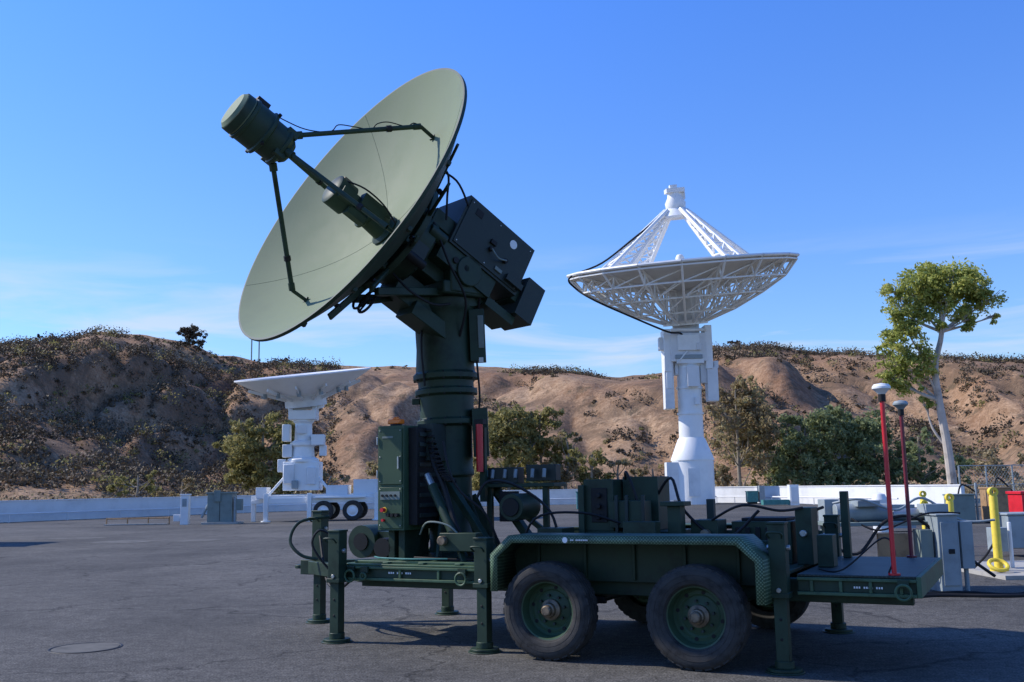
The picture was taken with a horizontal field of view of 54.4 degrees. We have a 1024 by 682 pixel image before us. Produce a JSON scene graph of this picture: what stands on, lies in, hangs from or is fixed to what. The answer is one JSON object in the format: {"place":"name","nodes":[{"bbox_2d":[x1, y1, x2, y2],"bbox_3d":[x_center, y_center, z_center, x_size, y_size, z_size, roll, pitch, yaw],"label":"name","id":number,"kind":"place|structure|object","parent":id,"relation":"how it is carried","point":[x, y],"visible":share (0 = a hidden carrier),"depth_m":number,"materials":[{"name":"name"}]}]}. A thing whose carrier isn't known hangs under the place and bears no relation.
{"place":"outdoors","nodes":[
{"label":"outdoors","id":0,"kind":"place"},
{"bbox_2d":[0,503,1023,681],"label":"asphalt pavement","id":1,"kind":"structure","parent":0,"point":[236,605],"depth_m":10.54,"materials":[{"name":"grey asphalt"}]},
{"bbox_2d":[47,642,122,653],"bbox_3d":[-4.050,2.913,9.459,0.670,0.005,0.670,-1,-8,0],"label":"manhole cover","id":2,"kind":"object","parent":1,"relation":"on","point":[87,647],"visible":1,"depth_m":9.43,"materials":[{"name":"grey metal"}]},
{"bbox_2d":[104,517,169,525],"bbox_3d":[-17.035,8.182,45.206,2.902,0.350,0.340,-1,-8,0],"label":"pipe rail","id":3,"kind":"object","parent":1,"relation":"on","point":[127,518],"visible":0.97,"depth_m":45.31,"materials":[{"name":"grey metal"}]},
{"bbox_2d":[173,494,191,524],"bbox_3d":[-14.815,7.561,44.714,0.710,1.360,0.360,-1,-8,0],"label":"meter post","id":4,"kind":"object","parent":1,"relation":"on","point":[183,517],"visible":1,"depth_m":44.57,"materials":[{"name":"white metal"}]},
{"bbox_2d":[46,529,352,542],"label":"pavement patches","id":5,"kind":"object","parent":1,"relation":"on","point":[127,541],"visible":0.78,"depth_m":30.25,"materials":[{"name":"grey asphalt"}]},
{"bbox_2d":[201,490,243,524],"bbox_3d":[-12.998,7.453,44.675,1.852,1.500,1.100,-1,-8,0],"label":"utility cabinet","id":6,"kind":"object","parent":1,"relation":"on","point":[222,507],"visible":1,"depth_m":44.34,"materials":[{"name":"metal"}]},
{"bbox_2d":[234,367,377,521],"bbox_3d":[-9.754,4.805,47.842,7.113,7.541,6.445,-1,-8,-3],"label":"white mobile dish antenna","id":7,"kind":"object","parent":1,"relation":"on","point":[300,395],"visible":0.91,"depth_m":46.84,"materials":[{"name":"paint"}]},
{"bbox_2d":[0,496,898,522],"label":"guard rail","id":8,"kind":"object","parent":1,"relation":"on","point":[277,505],"visible":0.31,"depth_m":60.44,"materials":[{"name":"white paint"}]},
{"bbox_2d":[0,484,964,522],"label":"white perimeter wall","id":9,"kind":"structure","parent":1,"relation":"on","point":[934,493],"depth_m":59.78,"materials":[{"name":"paint"}]},
{"bbox_2d":[575,491,577,508],"bbox_3d":[4.271,9.787,61.218,0.700,1.060,0.500,-1,-8,0],"label":"teal locker","id":10,"kind":"object","parent":1,"relation":"on","point":[577,499],"visible":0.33,"depth_m":61.05,"materials":[{"name":"metal"}]},
{"bbox_2d":[289,383,942,675],"bbox_3d":[0.523,1.778,9.808,6.655,2.195,2.760,-5,-9,27],"label":"flatbed trailer","id":11,"kind":"object","parent":1,"relation":"on","point":[702,594],"visible":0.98,"depth_m":8.79,"materials":[{"name":"green paint"}]},
{"bbox_2d":[221,68,544,557],"bbox_3d":[-1.272,-0.370,9.936,3.290,5.121,2.859,-1,-8,0],"label":"green dish antenna","id":12,"kind":"object","parent":11,"relation":"on","point":[359,214],"visible":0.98,"depth_m":10.35,"materials":[{"name":"paint"}]},
{"bbox_2d":[566,184,799,504],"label":"white truss dish antenna","id":13,"kind":"object","parent":1,"relation":"on","point":[684,343],"visible":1,"depth_m":69.06,"materials":[{"name":"paint"}]},
{"bbox_2d":[745,486,764,503],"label":"crate stack","id":14,"kind":"object","parent":1,"relation":"on","point":[754,497],"visible":0.95,"depth_m":66.88,"materials":[{"name":"grey paint"}]},
{"bbox_2d":[871,493,915,531],"bbox_3d":[10.726,4.824,28.111,1.120,1.100,0.520,-1,-8,0],"label":"white tank","id":15,"kind":"object","parent":1,"relation":"on","point":[881,497],"visible":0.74,"depth_m":27.90,"materials":[{"name":"metal"}]},
{"bbox_2d":[817,497,995,576],"bbox_3d":[5.188,2.703,13.326,2.428,1.219,1.020,-1,-8,0],"label":"pipework bench","id":16,"kind":"object","parent":1,"relation":"on","point":[865,513],"visible":0.67,"depth_m":13.21,"materials":[{"name":"grey paint"}]},
{"bbox_2d":[919,491,926,503],"bbox_3d":[8.969,3.861,21.647,0.260,1.199,0.260,-1,-8,0],"label":"yellow bollard","id":17,"kind":"object","parent":1,"relation":"on","point":[923,495],"visible":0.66,"depth_m":21.69,"materials":[{"name":"metal"}]},
{"bbox_2d":[919,500,927,528],"bbox_3d":[7.964,3.592,19.162,0.260,1.049,0.260,-1,-8,0],"label":"yellow bollard","id":18,"kind":"object","parent":1,"relation":"on","point":[925,502],"visible":0.19,"depth_m":19.19,"materials":[{"name":"metal"}]},
{"bbox_2d":[913,513,975,591],"bbox_3d":[5.619,2.748,12.922,0.680,1.000,0.445,-1,-8,0],"label":"junction cabinet","id":19,"kind":"object","parent":1,"relation":"on","point":[947,538],"visible":0.73,"depth_m":12.80,"materials":[{"name":"grey metal"}]},
{"bbox_2d":[944,493,953,511],"bbox_3d":[7.507,3.208,16.996,0.260,1.199,0.260,-1,-8,0],"label":"yellow bollard","id":20,"kind":"object","parent":1,"relation":"on","point":[950,502],"visible":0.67,"depth_m":17.02,"materials":[{"name":"metal"}]},
{"bbox_2d":[923,591,1023,597],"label":"ground cable","id":21,"kind":"object","parent":1,"relation":"on","point":[970,594],"visible":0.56,"depth_m":12.32,"materials":[{"name":"black rubber"}]},
{"bbox_2d":[942,477,1012,523],"bbox_3d":[17.442,5.136,32.692,7.300,1.573,0.930,-1,-8,0],"label":"stored machinery","id":22,"kind":"object","parent":1,"relation":"on","point":[964,505],"visible":0.62,"depth_m":32.27,"materials":[{"name":"grey paint"}]},
{"bbox_2d":[961,560,1023,579],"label":"concrete pad","id":23,"kind":"object","parent":1,"relation":"on","point":[1016,572],"visible":0.4,"depth_m":14.94,"materials":[{"name":"white concrete"}]},
{"bbox_2d":[975,522,1014,567],"bbox_3d":[7.450,3.188,15.539,0.771,0.700,0.254,1,-9,-16],"label":"valve box","id":24,"kind":"object","parent":23,"relation":"on","point":[1006,538],"visible":0.61,"depth_m":15.53,"materials":[{"name":"grey paint"}]},
{"bbox_2d":[987,487,1008,570],"bbox_3d":[7.351,2.853,15.128,0.260,1.249,0.260,-1,-8,0],"label":"yellow bollard","id":25,"kind":"object","parent":23,"relation":"on","point":[995,528],"visible":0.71,"depth_m":15.09,"materials":[{"name":"metal"}]},
{"bbox_2d":[987,558,1009,571],"bbox_3d":[7.210,3.322,14.756,0.316,0.197,0.257,-1,-8,0],"label":"yellow hose ring","id":26,"kind":"object","parent":23,"relation":"on","point":[996,569],"visible":1,"depth_m":14.72,"materials":[{"name":"paint"}]},
{"bbox_2d":[999,512,1023,548],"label":"grey enclosure","id":27,"kind":"object","parent":1,"relation":"on","point":[1016,519],"visible":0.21,"depth_m":18.38,"materials":[{"name":"paint"}]},
{"bbox_2d":[1005,491,1023,511],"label":"red cabinet","id":28,"kind":"object","parent":1,"relation":"on","point":[1015,501],"visible":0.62,"depth_m":21.14,"materials":[{"name":"metal"}]},
{"bbox_2d":[0,332,1023,500],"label":"hills","id":29,"kind":"structure","parent":0,"point":[383,395],"depth_m":194.84,"materials":[{"name":"soil"}]},
{"bbox_2d":[175,324,207,350],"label":"hilltop tree","id":30,"kind":"object","parent":29,"relation":"on","point":[190,334],"visible":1,"depth_m":258.43,"materials":[{"name":"green plant"}]},
{"bbox_2d":[251,340,259,359],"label":"power pylon","id":31,"kind":"object","parent":29,"relation":"on","point":[258,350],"depth_m":293.02,"materials":[{"name":"grey metal"}]},
{"bbox_2d":[0,324,1023,497],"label":"hillside chaparral","id":32,"kind":"object","parent":29,"relation":"on","point":[29,472],"visible":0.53,"depth_m":188.67,"materials":[{"name":"brown plant"}]},
{"bbox_2d":[0,325,1023,495],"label":"hillside green shrubs","id":33,"kind":"object","parent":29,"relation":"on","point":[981,402],"visible":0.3,"depth_m":186.73,"materials":[{"name":"green plant"}]},
{"bbox_2d":[727,340,742,344],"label":"hilltop shrub","id":34,"kind":"object","parent":29,"relation":"on","point":[732,341],"visible":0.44,"depth_m":266.15,"materials":[{"name":"green plant"}]},
{"bbox_2d":[0,0,1023,376],"label":"sky","id":35,"kind":"structure","parent":0,"point":[868,141],"materials":[{"name":"blue"}]},
{"bbox_2d":[761,485,799,504],"bbox_3d":[16.468,9.477,61.207,2.200,1.250,0.650,-1,-8,0],"label":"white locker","id":36,"kind":"object","parent":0,"point":[793,494],"visible":0.91,"depth_m":60.88,"materials":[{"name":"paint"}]},
{"bbox_2d":[965,490,1016,507],"bbox_3d":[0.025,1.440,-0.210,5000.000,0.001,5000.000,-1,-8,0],"label":"ground","id":37,"kind":"structure","parent":0,"point":[978,498],"depth_m":73.82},
{"bbox_2d":[106,470,161,497],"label":"shrub","id":38,"kind":"object","parent":37,"relation":"on","point":[112,487],"visible":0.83,"depth_m":103.56,"materials":[{"name":"green plant"}]},
{"bbox_2d":[156,477,194,496],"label":"shrub","id":39,"kind":"object","parent":37,"relation":"on","point":[183,486],"visible":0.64,"depth_m":98.78,"materials":[{"name":"green plant"}]},
{"bbox_2d":[212,411,299,494],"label":"olive tree","id":40,"kind":"object","parent":37,"relation":"on","point":[250,454],"visible":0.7,"depth_m":96.82,"materials":[{"name":"green plant"}]},
{"bbox_2d":[321,470,349,493],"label":"shrub","id":41,"kind":"object","parent":37,"relation":"on","point":[342,477],"visible":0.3,"depth_m":95.46,"materials":[{"name":"green plant"}]},
{"bbox_2d":[351,460,377,492],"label":"shrub","id":42,"kind":"object","parent":37,"relation":"on","point":[373,466],"visible":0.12,"depth_m":101.87,"materials":[{"name":"green plant"}]},
{"bbox_2d":[472,402,546,490],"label":"olive tree","id":43,"kind":"object","parent":37,"relation":"on","point":[503,428],"visible":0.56,"depth_m":91.22,"materials":[{"name":"green plant"}]},
{"bbox_2d":[0,472,1023,500],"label":"dry grass thicket","id":44,"kind":"object","parent":37,"relation":"on","point":[966,492],"visible":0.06,"depth_m":99.78,"materials":[{"name":"brown plant"}]},
{"bbox_2d":[0,472,1023,500],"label":"brush","id":45,"kind":"object","parent":37,"relation":"on","point":[124,496],"visible":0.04,"depth_m":101.12,"materials":[{"name":"green plant"}]},
{"bbox_2d":[496,404,578,489],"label":"olive tree","id":46,"kind":"object","parent":37,"relation":"on","point":[536,420],"visible":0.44,"depth_m":94.76,"materials":[{"name":"green plant"}]},
{"bbox_2d":[541,429,602,488],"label":"olive tree","id":47,"kind":"object","parent":37,"relation":"on","point":[566,475],"visible":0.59,"depth_m":92.72,"materials":[{"name":"green plant"}]},
{"bbox_2d":[564,447,616,484],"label":"shrub","id":48,"kind":"object","parent":37,"relation":"on","point":[599,457],"visible":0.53,"depth_m":91.34,"materials":[{"name":"green plant"}]},
{"bbox_2d":[608,457,636,478],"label":"shrub","id":49,"kind":"object","parent":37,"relation":"on","point":[625,462],"visible":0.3,"depth_m":93.87,"materials":[{"name":"green plant"}]},
{"bbox_2d":[628,464,653,476],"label":"dry shrub","id":50,"kind":"object","parent":37,"relation":"on","point":[639,472],"visible":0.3,"depth_m":95.14,"materials":[{"name":"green plant"}]},
{"bbox_2d":[704,375,780,486],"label":"dry tree","id":51,"kind":"object","parent":37,"relation":"on","point":[749,409],"visible":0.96,"depth_m":91.22,"materials":[{"name":"green plant"}]},
{"bbox_2d":[729,401,804,485],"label":"dry tree","id":52,"kind":"object","parent":37,"relation":"on","point":[754,480],"visible":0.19,"depth_m":95.36,"materials":[{"name":"green plant"}]},
{"bbox_2d":[764,408,856,485],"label":"willow tree","id":53,"kind":"object","parent":37,"relation":"on","point":[810,463],"visible":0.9,"depth_m":92.13,"materials":[{"name":"green plant"}]},
{"bbox_2d":[797,404,895,485],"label":"willow tree","id":54,"kind":"object","parent":37,"relation":"on","point":[864,472],"visible":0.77,"depth_m":92.91,"materials":[{"name":"green plant"}]},
{"bbox_2d":[838,406,915,484],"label":"willow tree","id":55,"kind":"object","parent":37,"relation":"on","point":[877,420],"visible":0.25,"depth_m":95.00,"materials":[{"name":"green plant"}]},
{"bbox_2d":[878,426,945,484],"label":"willow tree","id":56,"kind":"object","parent":37,"relation":"on","point":[914,453],"visible":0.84,"depth_m":92.10,"materials":[{"name":"green plant"}]},
{"bbox_2d":[872,255,1008,483],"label":"eucalyptus tree","id":57,"kind":"object","parent":37,"relation":"on","point":[945,287],"visible":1,"depth_m":85.49,"materials":[{"name":"green plant"}]},
{"bbox_2d":[925,453,974,484],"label":"willow tree","id":58,"kind":"object","parent":37,"relation":"on","point":[960,460],"visible":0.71,"depth_m":91.29,"materials":[{"name":"green plant"}]},
{"bbox_2d":[958,465,1023,504],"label":"chain link fence","id":59,"kind":"object","parent":37,"relation":"on","point":[1012,476],"visible":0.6,"depth_m":52.42,"materials":[{"name":"grey metal"}]},
{"bbox_2d":[970,447,1023,486],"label":"dry shrub","id":60,"kind":"object","parent":37,"relation":"on","point":[989,454],"visible":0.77,"depth_m":93.51,"materials":[{"name":"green plant"}]}
]}

